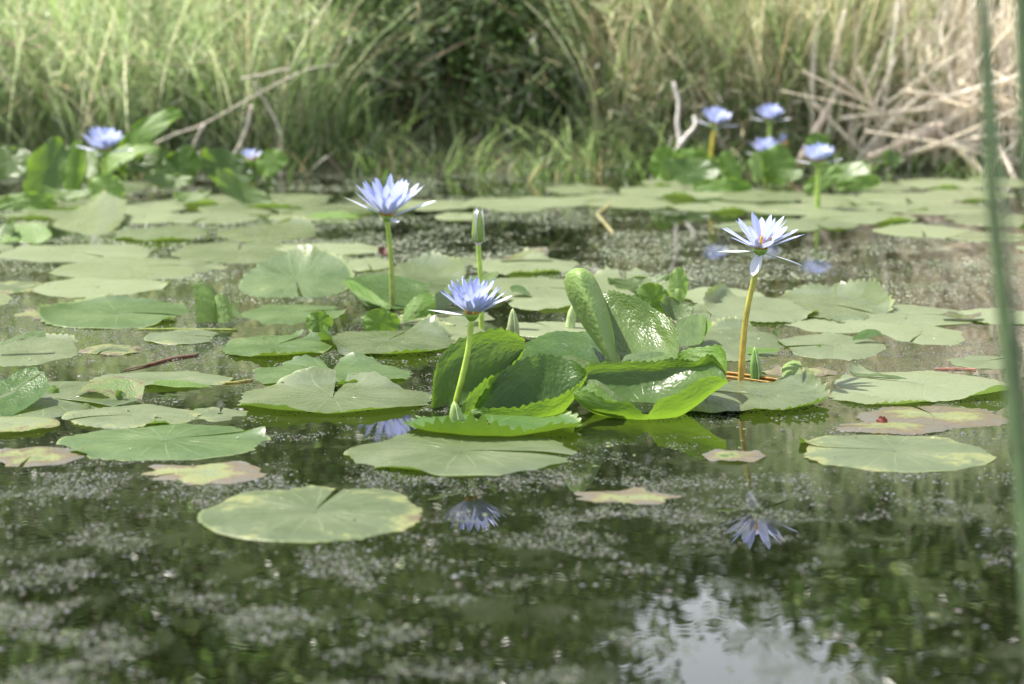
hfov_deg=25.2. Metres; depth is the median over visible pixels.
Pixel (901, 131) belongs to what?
dead reed
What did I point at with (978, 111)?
dead reed
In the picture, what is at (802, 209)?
lily pad
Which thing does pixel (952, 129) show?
dead reed
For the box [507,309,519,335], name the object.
emerging bud
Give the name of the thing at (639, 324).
raised lily leaf
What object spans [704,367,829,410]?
lily pad
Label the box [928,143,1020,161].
dead reed
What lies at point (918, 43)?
dead reed
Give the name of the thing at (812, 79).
dead reed
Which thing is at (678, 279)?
raised lily leaf
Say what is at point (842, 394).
lily pad
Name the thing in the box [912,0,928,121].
dead reed
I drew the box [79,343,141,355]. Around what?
lily pad
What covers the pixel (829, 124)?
dead reed
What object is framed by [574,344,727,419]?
raised lily leaf
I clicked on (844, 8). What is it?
dead reed
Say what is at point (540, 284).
lily pad
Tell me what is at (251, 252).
lily pad
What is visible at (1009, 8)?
dead reed
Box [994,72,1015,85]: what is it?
dead reed
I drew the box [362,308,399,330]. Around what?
raised lily leaf
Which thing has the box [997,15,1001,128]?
dead reed
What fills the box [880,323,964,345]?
lily pad
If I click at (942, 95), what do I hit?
dead reed
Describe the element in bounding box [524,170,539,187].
dead reed
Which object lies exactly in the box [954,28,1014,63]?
dead reed
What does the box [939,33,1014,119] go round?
dead reed
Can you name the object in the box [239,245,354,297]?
lily pad
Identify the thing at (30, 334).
leaf lip
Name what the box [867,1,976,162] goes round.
dead reed
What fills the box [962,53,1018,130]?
dead reed
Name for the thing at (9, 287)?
lily pad
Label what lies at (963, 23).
dead reed
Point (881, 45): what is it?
dead reed
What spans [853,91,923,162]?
dead reed
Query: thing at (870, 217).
lily pad
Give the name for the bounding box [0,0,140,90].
grass
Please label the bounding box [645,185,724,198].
lily pad
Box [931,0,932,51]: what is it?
dead reed
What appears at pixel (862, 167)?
raised lily leaf
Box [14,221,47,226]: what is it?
lily pad
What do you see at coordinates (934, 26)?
dead reed
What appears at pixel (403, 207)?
lily pad
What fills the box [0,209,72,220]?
lily pad
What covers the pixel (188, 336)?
lily pad
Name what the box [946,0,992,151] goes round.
dead reed
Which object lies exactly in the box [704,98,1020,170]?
grass
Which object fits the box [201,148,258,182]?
raised lily leaf
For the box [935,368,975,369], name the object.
floating stalk
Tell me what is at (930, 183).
lily pad
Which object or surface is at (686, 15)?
grass
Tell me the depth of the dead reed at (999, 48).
8.37 m
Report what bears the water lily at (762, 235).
on the water
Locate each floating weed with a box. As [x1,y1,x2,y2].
[0,169,1023,303]
[0,264,1023,683]
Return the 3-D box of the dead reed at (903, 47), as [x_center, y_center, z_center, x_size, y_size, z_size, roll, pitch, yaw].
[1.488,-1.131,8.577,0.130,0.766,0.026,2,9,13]
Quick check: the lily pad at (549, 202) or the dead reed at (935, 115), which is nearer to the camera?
the lily pad at (549, 202)
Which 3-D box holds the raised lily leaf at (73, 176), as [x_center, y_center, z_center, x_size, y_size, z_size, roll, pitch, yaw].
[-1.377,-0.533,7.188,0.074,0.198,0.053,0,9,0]
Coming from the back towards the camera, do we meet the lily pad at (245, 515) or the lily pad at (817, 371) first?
the lily pad at (817, 371)
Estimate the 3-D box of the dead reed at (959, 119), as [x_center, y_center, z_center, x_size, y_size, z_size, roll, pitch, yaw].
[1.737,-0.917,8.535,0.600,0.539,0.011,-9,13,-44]
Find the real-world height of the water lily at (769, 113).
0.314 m
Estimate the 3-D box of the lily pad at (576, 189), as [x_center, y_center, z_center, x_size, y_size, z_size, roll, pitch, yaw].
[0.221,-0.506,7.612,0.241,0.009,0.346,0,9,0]
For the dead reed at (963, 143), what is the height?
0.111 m
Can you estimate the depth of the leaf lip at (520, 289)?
5.06 m
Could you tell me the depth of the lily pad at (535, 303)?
4.93 m
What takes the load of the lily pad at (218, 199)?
on the water
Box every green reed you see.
[977,0,1023,629]
[987,0,1023,402]
[1014,0,1023,187]
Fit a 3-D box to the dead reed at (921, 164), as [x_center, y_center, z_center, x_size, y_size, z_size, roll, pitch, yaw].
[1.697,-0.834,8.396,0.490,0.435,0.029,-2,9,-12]
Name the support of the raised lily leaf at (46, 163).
on the lily pad at (69, 205)
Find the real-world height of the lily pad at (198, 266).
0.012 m
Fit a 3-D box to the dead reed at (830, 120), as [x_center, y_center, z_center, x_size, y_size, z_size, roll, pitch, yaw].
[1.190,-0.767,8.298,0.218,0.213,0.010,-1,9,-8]
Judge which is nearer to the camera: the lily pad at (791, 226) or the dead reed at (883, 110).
the lily pad at (791, 226)
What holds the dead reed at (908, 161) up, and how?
on the ground at (325, 167)
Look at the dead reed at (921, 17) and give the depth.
8.55 m
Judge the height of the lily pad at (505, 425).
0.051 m
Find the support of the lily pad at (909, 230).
on the water
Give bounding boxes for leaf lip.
[0,330,45,345]
[153,380,211,387]
[510,285,531,297]
[562,355,588,367]
[619,351,663,361]
[747,347,779,353]
[849,371,916,383]
[852,329,881,339]
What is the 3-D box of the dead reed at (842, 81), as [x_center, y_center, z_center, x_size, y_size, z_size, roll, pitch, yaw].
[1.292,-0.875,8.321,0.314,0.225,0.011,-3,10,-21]
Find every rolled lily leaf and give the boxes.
[435,271,498,309]
[564,268,618,361]
[782,360,801,377]
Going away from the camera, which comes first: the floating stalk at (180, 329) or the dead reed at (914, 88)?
the floating stalk at (180, 329)
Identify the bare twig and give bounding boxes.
[0,18,51,48]
[120,60,222,64]
[154,63,336,174]
[672,81,696,147]
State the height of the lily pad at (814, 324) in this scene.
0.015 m
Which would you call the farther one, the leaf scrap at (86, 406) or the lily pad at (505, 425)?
the leaf scrap at (86, 406)
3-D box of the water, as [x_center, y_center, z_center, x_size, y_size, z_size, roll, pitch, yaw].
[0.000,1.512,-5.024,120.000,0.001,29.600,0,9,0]
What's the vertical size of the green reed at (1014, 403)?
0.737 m
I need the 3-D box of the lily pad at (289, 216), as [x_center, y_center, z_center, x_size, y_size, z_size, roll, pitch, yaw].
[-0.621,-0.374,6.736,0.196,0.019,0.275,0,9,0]
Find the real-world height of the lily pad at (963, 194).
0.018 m
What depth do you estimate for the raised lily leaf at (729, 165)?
7.58 m
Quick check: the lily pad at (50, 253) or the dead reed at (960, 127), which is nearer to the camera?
the lily pad at (50, 253)
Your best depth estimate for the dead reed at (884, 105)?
8.27 m
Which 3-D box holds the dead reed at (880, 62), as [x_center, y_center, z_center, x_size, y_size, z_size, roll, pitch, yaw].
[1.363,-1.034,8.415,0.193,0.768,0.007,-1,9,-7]
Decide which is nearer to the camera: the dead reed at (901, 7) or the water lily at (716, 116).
the water lily at (716, 116)
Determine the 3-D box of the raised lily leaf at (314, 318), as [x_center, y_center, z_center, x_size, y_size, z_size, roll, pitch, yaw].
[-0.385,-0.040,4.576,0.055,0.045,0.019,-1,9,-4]
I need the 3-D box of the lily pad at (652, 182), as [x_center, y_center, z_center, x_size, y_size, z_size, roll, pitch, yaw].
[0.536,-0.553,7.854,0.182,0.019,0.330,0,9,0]
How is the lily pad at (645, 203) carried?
on the water
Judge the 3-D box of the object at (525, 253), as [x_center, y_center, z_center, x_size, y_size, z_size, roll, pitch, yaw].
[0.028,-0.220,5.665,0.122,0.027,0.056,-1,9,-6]
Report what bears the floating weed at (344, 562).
on the water
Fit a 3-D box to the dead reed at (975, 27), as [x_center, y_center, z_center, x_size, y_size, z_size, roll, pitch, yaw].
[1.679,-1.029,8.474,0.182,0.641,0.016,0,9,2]
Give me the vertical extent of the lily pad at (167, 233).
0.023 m
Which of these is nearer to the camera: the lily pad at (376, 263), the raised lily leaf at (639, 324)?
the raised lily leaf at (639, 324)
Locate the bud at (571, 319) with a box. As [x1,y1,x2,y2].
[565,305,575,327]
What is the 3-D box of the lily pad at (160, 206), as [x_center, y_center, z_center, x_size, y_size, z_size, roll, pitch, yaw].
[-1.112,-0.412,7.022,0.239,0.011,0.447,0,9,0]
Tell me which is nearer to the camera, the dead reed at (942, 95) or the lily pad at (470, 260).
the lily pad at (470, 260)
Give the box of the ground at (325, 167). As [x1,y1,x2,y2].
[11,53,1021,173]
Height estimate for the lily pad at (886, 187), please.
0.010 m
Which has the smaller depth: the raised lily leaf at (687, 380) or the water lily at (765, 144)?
the raised lily leaf at (687, 380)
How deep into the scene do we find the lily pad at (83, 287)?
5.20 m
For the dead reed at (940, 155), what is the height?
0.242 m
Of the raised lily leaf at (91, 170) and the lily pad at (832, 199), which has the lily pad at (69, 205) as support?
the raised lily leaf at (91, 170)
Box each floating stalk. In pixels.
[120,353,198,370]
[138,328,237,329]
[219,379,252,382]
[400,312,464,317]
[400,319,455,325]
[596,201,614,233]
[725,371,777,379]
[726,376,770,381]
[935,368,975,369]
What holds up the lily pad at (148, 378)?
on the water
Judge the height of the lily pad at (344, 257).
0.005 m
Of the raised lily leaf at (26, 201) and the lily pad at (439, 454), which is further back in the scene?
the raised lily leaf at (26, 201)
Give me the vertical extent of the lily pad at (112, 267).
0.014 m
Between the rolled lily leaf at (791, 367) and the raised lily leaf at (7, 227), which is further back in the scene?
the raised lily leaf at (7, 227)
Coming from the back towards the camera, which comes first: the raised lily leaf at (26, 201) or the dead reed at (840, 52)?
the dead reed at (840, 52)
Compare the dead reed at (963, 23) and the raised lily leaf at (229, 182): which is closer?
the raised lily leaf at (229, 182)
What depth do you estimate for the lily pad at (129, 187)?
7.67 m
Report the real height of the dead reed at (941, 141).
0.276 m
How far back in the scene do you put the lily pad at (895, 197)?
7.27 m
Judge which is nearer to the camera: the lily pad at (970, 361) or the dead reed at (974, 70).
the lily pad at (970, 361)
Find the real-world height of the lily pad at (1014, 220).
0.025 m
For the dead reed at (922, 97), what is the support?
on the ground at (325, 167)
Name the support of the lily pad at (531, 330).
on the water
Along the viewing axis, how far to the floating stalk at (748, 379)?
4.01 m
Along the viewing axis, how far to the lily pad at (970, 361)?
4.19 m
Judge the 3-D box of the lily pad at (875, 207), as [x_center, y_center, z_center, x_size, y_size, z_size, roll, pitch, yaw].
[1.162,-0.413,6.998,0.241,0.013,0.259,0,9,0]
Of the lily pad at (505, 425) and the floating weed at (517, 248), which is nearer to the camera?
the lily pad at (505, 425)
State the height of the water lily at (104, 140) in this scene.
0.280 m
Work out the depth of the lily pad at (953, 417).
3.68 m
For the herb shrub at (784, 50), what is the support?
on the ground at (325, 167)
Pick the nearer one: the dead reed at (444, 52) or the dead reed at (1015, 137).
the dead reed at (1015, 137)
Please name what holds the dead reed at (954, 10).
on the ground at (325, 167)
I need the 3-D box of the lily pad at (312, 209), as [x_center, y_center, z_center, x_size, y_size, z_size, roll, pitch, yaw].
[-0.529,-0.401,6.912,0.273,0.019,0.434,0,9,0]
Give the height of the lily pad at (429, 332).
0.047 m
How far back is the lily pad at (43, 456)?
3.37 m
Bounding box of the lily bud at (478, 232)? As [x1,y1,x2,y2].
[472,208,484,329]
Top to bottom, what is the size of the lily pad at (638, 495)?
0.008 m
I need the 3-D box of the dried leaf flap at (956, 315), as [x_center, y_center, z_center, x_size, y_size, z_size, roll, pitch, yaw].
[0.923,-0.055,4.700,0.086,0.013,0.036,0,9,0]
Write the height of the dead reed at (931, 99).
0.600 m
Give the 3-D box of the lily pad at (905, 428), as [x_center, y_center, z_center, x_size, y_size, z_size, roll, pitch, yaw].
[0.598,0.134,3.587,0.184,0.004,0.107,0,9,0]
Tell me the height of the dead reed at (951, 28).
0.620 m
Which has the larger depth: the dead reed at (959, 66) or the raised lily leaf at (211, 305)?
the dead reed at (959, 66)
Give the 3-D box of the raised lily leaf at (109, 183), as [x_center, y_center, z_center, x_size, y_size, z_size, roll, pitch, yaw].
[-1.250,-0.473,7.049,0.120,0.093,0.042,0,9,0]
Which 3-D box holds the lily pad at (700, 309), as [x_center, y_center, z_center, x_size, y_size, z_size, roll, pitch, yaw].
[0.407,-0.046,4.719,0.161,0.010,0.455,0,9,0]
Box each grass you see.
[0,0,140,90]
[0,0,477,170]
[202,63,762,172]
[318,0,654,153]
[451,0,1001,163]
[674,1,1016,129]
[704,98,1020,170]
[857,0,1013,35]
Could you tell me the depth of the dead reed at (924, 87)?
8.41 m
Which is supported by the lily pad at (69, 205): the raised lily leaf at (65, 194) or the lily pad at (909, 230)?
the raised lily leaf at (65, 194)
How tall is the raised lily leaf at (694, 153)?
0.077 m
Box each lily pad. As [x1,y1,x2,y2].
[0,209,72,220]
[0,243,13,253]
[0,244,150,261]
[0,281,44,293]
[0,293,12,304]
[0,333,77,366]
[0,377,137,417]
[0,416,59,431]
[0,446,85,466]
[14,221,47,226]
[14,309,41,319]
[33,278,169,296]
[35,293,189,328]
[42,198,139,209]
[49,256,195,279]
[52,190,126,234]
[56,423,270,460]
[62,404,199,428]
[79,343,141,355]
[83,181,151,193]
[89,371,232,385]
[114,225,208,241]
[121,212,176,223]
[125,201,187,214]
[141,461,266,484]
[143,329,218,344]
[164,194,233,204]
[166,212,258,223]
[170,241,286,262]
[181,261,228,271]
[194,407,248,421]
[197,202,302,214]
[197,485,422,542]
[216,215,318,241]
[221,329,332,356]
[230,193,332,207]
[237,366,431,413]
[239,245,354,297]
[241,304,345,324]
[253,352,410,384]
[267,212,329,220]
[275,243,385,254]
[291,204,377,214]
[308,211,358,218]
[317,314,455,355]
[338,255,353,263]
[344,432,576,475]
[347,257,388,270]
[356,251,466,293]
[365,203,409,211]
[398,307,493,325]
[403,411,583,435]
[404,200,469,210]
[434,212,472,219]
[445,326,484,340]
[447,256,482,265]
[459,198,523,208]
[473,247,578,274]
[488,278,567,299]
[491,196,593,206]
[491,205,543,211]
[506,321,585,337]
[509,297,570,309]
[545,185,612,193]
[563,194,655,205]
[574,487,680,504]
[593,267,668,295]
[610,199,671,208]
[619,186,668,196]
[642,179,691,185]
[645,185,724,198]
[669,201,767,211]
[670,304,748,330]
[685,287,764,303]
[690,400,728,412]
[694,341,764,360]
[703,282,818,322]
[703,314,784,356]
[703,449,765,462]
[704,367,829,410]
[713,220,817,231]
[720,190,807,201]
[749,203,863,214]
[762,366,837,375]
[777,278,894,320]
[777,333,885,360]
[782,219,857,229]
[782,317,897,332]
[799,194,872,204]
[799,435,996,472]
[800,211,916,223]
[829,388,931,403]
[833,362,1003,402]
[836,421,950,434]
[853,304,976,325]
[854,204,927,211]
[854,406,1006,428]
[857,192,954,203]
[862,182,910,191]
[872,224,968,237]
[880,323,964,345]
[883,203,986,214]
[897,178,984,188]
[924,189,1015,200]
[943,212,1023,226]
[947,355,1001,368]
[949,231,1023,241]
[960,308,1023,323]
[968,177,1022,186]
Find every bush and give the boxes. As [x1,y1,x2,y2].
[196,0,697,124]
[379,0,575,83]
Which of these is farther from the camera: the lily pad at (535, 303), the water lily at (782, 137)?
the water lily at (782, 137)
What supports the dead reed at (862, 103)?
on the ground at (325, 167)
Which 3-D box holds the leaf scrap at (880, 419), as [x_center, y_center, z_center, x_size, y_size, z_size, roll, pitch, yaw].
[0.586,0.125,3.616,0.019,0.015,0.012,0,9,0]
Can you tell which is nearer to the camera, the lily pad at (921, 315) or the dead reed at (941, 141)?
the lily pad at (921, 315)
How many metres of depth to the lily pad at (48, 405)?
3.81 m
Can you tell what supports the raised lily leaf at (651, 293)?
on the water
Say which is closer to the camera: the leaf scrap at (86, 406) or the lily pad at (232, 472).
the lily pad at (232, 472)
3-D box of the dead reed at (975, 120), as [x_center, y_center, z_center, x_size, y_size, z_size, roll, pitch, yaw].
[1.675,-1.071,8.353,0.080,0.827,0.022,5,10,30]
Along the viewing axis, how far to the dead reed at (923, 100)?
8.55 m
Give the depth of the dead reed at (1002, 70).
8.28 m
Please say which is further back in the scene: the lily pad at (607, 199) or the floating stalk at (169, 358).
the lily pad at (607, 199)
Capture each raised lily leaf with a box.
[0,146,30,179]
[0,192,57,210]
[0,219,14,241]
[0,223,51,243]
[0,367,48,416]
[22,135,68,196]
[39,183,93,200]
[62,140,85,200]
[84,148,97,178]
[88,141,158,187]
[88,173,125,199]
[117,108,183,174]
[130,146,167,174]
[143,172,191,188]
[154,145,200,179]
[172,190,210,202]
[193,282,243,322]
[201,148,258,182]
[215,167,272,203]
[255,149,288,175]
[306,311,332,330]
[344,280,391,308]
[346,274,429,308]
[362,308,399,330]
[402,293,434,322]
[431,327,524,414]
[471,353,586,416]
[520,331,605,362]
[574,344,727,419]
[603,289,678,361]
[607,272,668,292]
[635,282,669,313]
[649,146,679,181]
[660,294,693,320]
[664,155,720,184]
[667,267,688,296]
[669,288,684,303]
[674,148,711,160]
[676,314,711,345]
[693,178,753,191]
[719,151,741,178]
[749,151,763,181]
[760,144,796,185]
[778,168,802,181]
[803,166,843,194]
[805,132,829,148]
[821,159,871,182]
[836,175,880,191]
[881,150,902,166]
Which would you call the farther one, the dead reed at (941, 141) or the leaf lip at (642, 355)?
the dead reed at (941, 141)
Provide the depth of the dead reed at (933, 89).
8.27 m
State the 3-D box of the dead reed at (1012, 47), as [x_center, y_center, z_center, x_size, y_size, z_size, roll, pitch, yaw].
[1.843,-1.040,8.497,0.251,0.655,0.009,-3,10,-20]
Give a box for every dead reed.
[415,33,481,66]
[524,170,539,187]
[528,45,566,85]
[590,15,600,145]
[600,48,604,132]
[609,10,614,131]
[610,115,642,147]
[781,90,942,139]
[796,76,846,163]
[802,71,938,135]
[807,0,815,128]
[809,0,821,169]
[812,101,866,158]
[818,0,847,132]
[821,10,846,131]
[821,44,843,133]
[826,77,833,135]
[829,86,842,141]
[830,71,903,130]
[831,44,971,152]
[834,0,840,136]
[834,4,1011,164]
[838,106,939,120]
[840,112,980,151]
[842,0,863,115]
[846,24,859,154]
[847,49,881,162]
[851,0,855,48]
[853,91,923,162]
[856,56,896,160]
[856,66,886,145]
[859,76,1015,140]
[861,42,956,160]
[865,130,1019,165]
[866,119,958,160]
[867,0,897,112]
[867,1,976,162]
[868,130,1018,165]
[872,118,1009,139]
[873,0,953,161]
[873,108,1017,166]
[874,3,894,72]
[877,1,899,148]
[878,142,982,158]
[879,30,1006,144]
[881,122,1009,170]
[883,0,947,145]
[884,60,975,164]
[884,77,953,103]
[887,23,1008,141]
[889,105,953,166]
[890,26,920,142]
[891,0,901,105]
[891,90,1016,142]
[894,0,914,108]
[894,63,1014,167]
[897,86,920,154]
[898,0,936,98]
[902,0,910,169]
[903,58,1014,158]
[903,88,1014,106]
[904,4,936,103]
[905,74,1015,151]
[908,90,928,101]
[910,0,930,64]
[911,23,1013,144]
[911,108,1008,160]
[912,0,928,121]
[916,1,944,120]
[917,0,922,154]
[918,90,998,167]
[920,71,964,136]
[922,0,960,101]
[922,3,946,161]
[923,11,977,114]
[925,0,960,121]
[927,46,953,160]
[928,0,939,160]
[928,10,931,98]
[928,107,1010,162]
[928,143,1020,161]
[930,122,983,172]
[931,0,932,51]
[932,39,1013,163]
[932,66,979,159]
[932,71,953,168]
[938,0,957,119]
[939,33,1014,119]
[940,0,976,140]
[940,31,974,157]
[941,98,1017,119]
[945,0,973,78]
[946,0,950,105]
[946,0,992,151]
[947,83,980,151]
[949,0,952,85]
[949,4,977,132]
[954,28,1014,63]
[955,7,992,161]
[955,57,1013,128]
[957,0,1015,86]
[957,80,1017,107]
[959,15,977,75]
[959,54,1015,114]
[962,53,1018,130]
[964,105,981,114]
[966,66,970,128]
[967,0,994,66]
[968,0,978,156]
[969,0,973,171]
[978,9,1012,97]
[979,38,1014,141]
[984,0,1015,102]
[985,9,1005,128]
[994,7,1013,86]
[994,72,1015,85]
[995,147,1016,177]
[997,0,1002,130]
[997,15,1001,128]
[1001,0,1006,152]
[1005,0,1011,57]
[1006,35,1012,160]
[1013,96,1018,156]
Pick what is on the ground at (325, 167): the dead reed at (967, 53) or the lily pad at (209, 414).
the dead reed at (967, 53)
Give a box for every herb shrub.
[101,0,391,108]
[311,0,464,122]
[523,17,682,134]
[681,0,909,134]
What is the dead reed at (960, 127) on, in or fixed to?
on the ground at (325, 167)
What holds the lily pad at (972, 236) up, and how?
on the water
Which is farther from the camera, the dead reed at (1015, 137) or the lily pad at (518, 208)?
the dead reed at (1015, 137)
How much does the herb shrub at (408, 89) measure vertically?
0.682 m
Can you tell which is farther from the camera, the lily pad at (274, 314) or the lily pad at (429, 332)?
the lily pad at (274, 314)
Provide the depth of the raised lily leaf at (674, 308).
4.57 m
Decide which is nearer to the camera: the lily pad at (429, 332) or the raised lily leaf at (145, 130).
the lily pad at (429, 332)
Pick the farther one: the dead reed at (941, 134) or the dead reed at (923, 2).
the dead reed at (923, 2)
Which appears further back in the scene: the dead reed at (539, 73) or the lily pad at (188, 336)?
the dead reed at (539, 73)
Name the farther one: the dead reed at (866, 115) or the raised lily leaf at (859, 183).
the dead reed at (866, 115)
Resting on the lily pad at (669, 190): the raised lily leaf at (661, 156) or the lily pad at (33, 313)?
the raised lily leaf at (661, 156)
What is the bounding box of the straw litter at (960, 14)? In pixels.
[748,0,1016,135]
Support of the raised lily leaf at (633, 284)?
on the water
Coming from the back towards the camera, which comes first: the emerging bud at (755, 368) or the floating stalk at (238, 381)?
the emerging bud at (755, 368)
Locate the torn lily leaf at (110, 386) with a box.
[77,376,144,398]
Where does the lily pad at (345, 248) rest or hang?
on the water
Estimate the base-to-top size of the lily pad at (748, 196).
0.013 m
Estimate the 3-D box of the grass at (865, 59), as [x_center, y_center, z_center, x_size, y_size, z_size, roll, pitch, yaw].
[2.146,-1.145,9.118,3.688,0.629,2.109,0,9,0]
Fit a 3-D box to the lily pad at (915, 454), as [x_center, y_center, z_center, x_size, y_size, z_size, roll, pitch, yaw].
[0.573,0.160,3.408,0.292,0.016,0.285,0,9,0]
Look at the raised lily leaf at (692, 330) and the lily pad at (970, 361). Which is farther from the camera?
the raised lily leaf at (692, 330)
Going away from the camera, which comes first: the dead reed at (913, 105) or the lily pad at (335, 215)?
the lily pad at (335, 215)
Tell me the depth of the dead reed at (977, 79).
8.44 m
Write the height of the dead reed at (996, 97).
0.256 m
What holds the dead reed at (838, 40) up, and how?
on the ground at (325, 167)
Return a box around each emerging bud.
[449,402,463,420]
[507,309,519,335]
[750,348,761,378]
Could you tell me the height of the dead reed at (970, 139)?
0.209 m
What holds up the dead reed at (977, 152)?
on the ground at (325, 167)
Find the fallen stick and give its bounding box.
[572,160,621,166]
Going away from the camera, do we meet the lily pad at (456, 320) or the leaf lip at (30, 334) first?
the leaf lip at (30, 334)
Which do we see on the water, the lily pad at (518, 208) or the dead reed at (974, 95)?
the lily pad at (518, 208)
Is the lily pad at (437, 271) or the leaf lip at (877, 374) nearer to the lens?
the leaf lip at (877, 374)
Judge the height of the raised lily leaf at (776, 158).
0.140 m
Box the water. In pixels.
[0,169,1023,683]
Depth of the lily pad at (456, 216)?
6.71 m
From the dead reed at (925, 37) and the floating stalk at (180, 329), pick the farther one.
the dead reed at (925, 37)
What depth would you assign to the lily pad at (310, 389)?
3.85 m
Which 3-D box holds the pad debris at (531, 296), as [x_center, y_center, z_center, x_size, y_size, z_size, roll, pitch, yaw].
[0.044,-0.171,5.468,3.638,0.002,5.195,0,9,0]
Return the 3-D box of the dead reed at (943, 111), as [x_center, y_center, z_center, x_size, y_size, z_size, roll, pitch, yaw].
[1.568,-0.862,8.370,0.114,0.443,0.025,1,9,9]
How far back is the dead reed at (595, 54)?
8.54 m
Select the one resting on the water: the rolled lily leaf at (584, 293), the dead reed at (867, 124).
the rolled lily leaf at (584, 293)
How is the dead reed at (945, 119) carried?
on the ground at (325, 167)
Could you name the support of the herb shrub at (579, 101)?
on the ground at (325, 167)
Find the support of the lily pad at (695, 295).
on the water
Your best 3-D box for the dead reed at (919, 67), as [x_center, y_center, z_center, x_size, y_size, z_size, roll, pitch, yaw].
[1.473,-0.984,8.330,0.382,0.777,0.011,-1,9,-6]
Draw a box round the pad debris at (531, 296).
[1,180,1008,530]
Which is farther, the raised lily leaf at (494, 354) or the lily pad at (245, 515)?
the raised lily leaf at (494, 354)
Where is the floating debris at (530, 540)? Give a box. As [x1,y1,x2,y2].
[0,230,1018,681]
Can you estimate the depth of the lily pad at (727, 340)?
4.47 m
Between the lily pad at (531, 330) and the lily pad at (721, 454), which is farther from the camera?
the lily pad at (531, 330)
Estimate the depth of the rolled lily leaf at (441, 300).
4.88 m
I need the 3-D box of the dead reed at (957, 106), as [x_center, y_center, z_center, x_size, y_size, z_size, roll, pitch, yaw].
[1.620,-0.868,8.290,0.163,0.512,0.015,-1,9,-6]
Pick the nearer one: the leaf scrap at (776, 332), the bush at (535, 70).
the leaf scrap at (776, 332)
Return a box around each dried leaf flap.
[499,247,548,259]
[941,311,981,319]
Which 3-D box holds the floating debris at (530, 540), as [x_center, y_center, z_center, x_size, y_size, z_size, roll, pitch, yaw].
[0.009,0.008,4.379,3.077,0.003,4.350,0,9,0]
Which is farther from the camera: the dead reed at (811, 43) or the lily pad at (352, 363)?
the dead reed at (811, 43)
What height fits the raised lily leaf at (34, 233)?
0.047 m
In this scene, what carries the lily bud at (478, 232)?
on the water
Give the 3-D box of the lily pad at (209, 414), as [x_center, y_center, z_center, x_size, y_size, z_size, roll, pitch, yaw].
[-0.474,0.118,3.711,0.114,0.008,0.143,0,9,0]
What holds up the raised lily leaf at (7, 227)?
on the lily pad at (4, 248)
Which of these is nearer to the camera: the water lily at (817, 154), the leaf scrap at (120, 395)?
the leaf scrap at (120, 395)
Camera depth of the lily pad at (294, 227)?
6.31 m
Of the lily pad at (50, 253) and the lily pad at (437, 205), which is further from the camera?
the lily pad at (437, 205)
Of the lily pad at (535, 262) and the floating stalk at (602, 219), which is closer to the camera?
the lily pad at (535, 262)
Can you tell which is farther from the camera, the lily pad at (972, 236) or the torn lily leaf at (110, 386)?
the lily pad at (972, 236)
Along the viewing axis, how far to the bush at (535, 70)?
9.48 m
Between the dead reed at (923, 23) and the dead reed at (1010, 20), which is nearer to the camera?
the dead reed at (923, 23)
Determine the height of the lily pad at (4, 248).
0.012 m
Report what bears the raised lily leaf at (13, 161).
in the water
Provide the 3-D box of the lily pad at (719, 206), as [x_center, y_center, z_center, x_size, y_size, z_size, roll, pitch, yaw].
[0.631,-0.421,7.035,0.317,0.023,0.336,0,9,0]
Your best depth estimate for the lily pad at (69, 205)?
7.13 m
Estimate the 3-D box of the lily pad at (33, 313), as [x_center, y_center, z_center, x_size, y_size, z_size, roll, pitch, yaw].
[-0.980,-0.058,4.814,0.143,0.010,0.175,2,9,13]
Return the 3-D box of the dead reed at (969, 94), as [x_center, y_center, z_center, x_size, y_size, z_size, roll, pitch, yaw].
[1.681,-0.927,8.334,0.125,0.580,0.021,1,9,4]
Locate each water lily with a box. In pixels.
[74,126,132,173]
[234,148,261,186]
[344,173,434,308]
[429,276,510,404]
[693,105,736,159]
[719,212,803,380]
[743,136,782,182]
[749,102,787,138]
[778,134,787,146]
[797,141,840,207]
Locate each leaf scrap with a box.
[47,385,58,393]
[82,403,90,409]
[115,389,126,399]
[378,246,387,255]
[773,329,781,335]
[876,416,887,422]
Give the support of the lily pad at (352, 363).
on the water
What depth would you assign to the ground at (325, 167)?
8.53 m
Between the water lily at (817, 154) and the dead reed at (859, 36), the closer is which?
the water lily at (817, 154)
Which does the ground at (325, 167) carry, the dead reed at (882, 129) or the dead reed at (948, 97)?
the dead reed at (948, 97)
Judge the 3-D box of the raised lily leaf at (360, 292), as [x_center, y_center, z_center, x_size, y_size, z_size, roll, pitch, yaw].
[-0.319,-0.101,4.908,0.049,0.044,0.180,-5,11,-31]

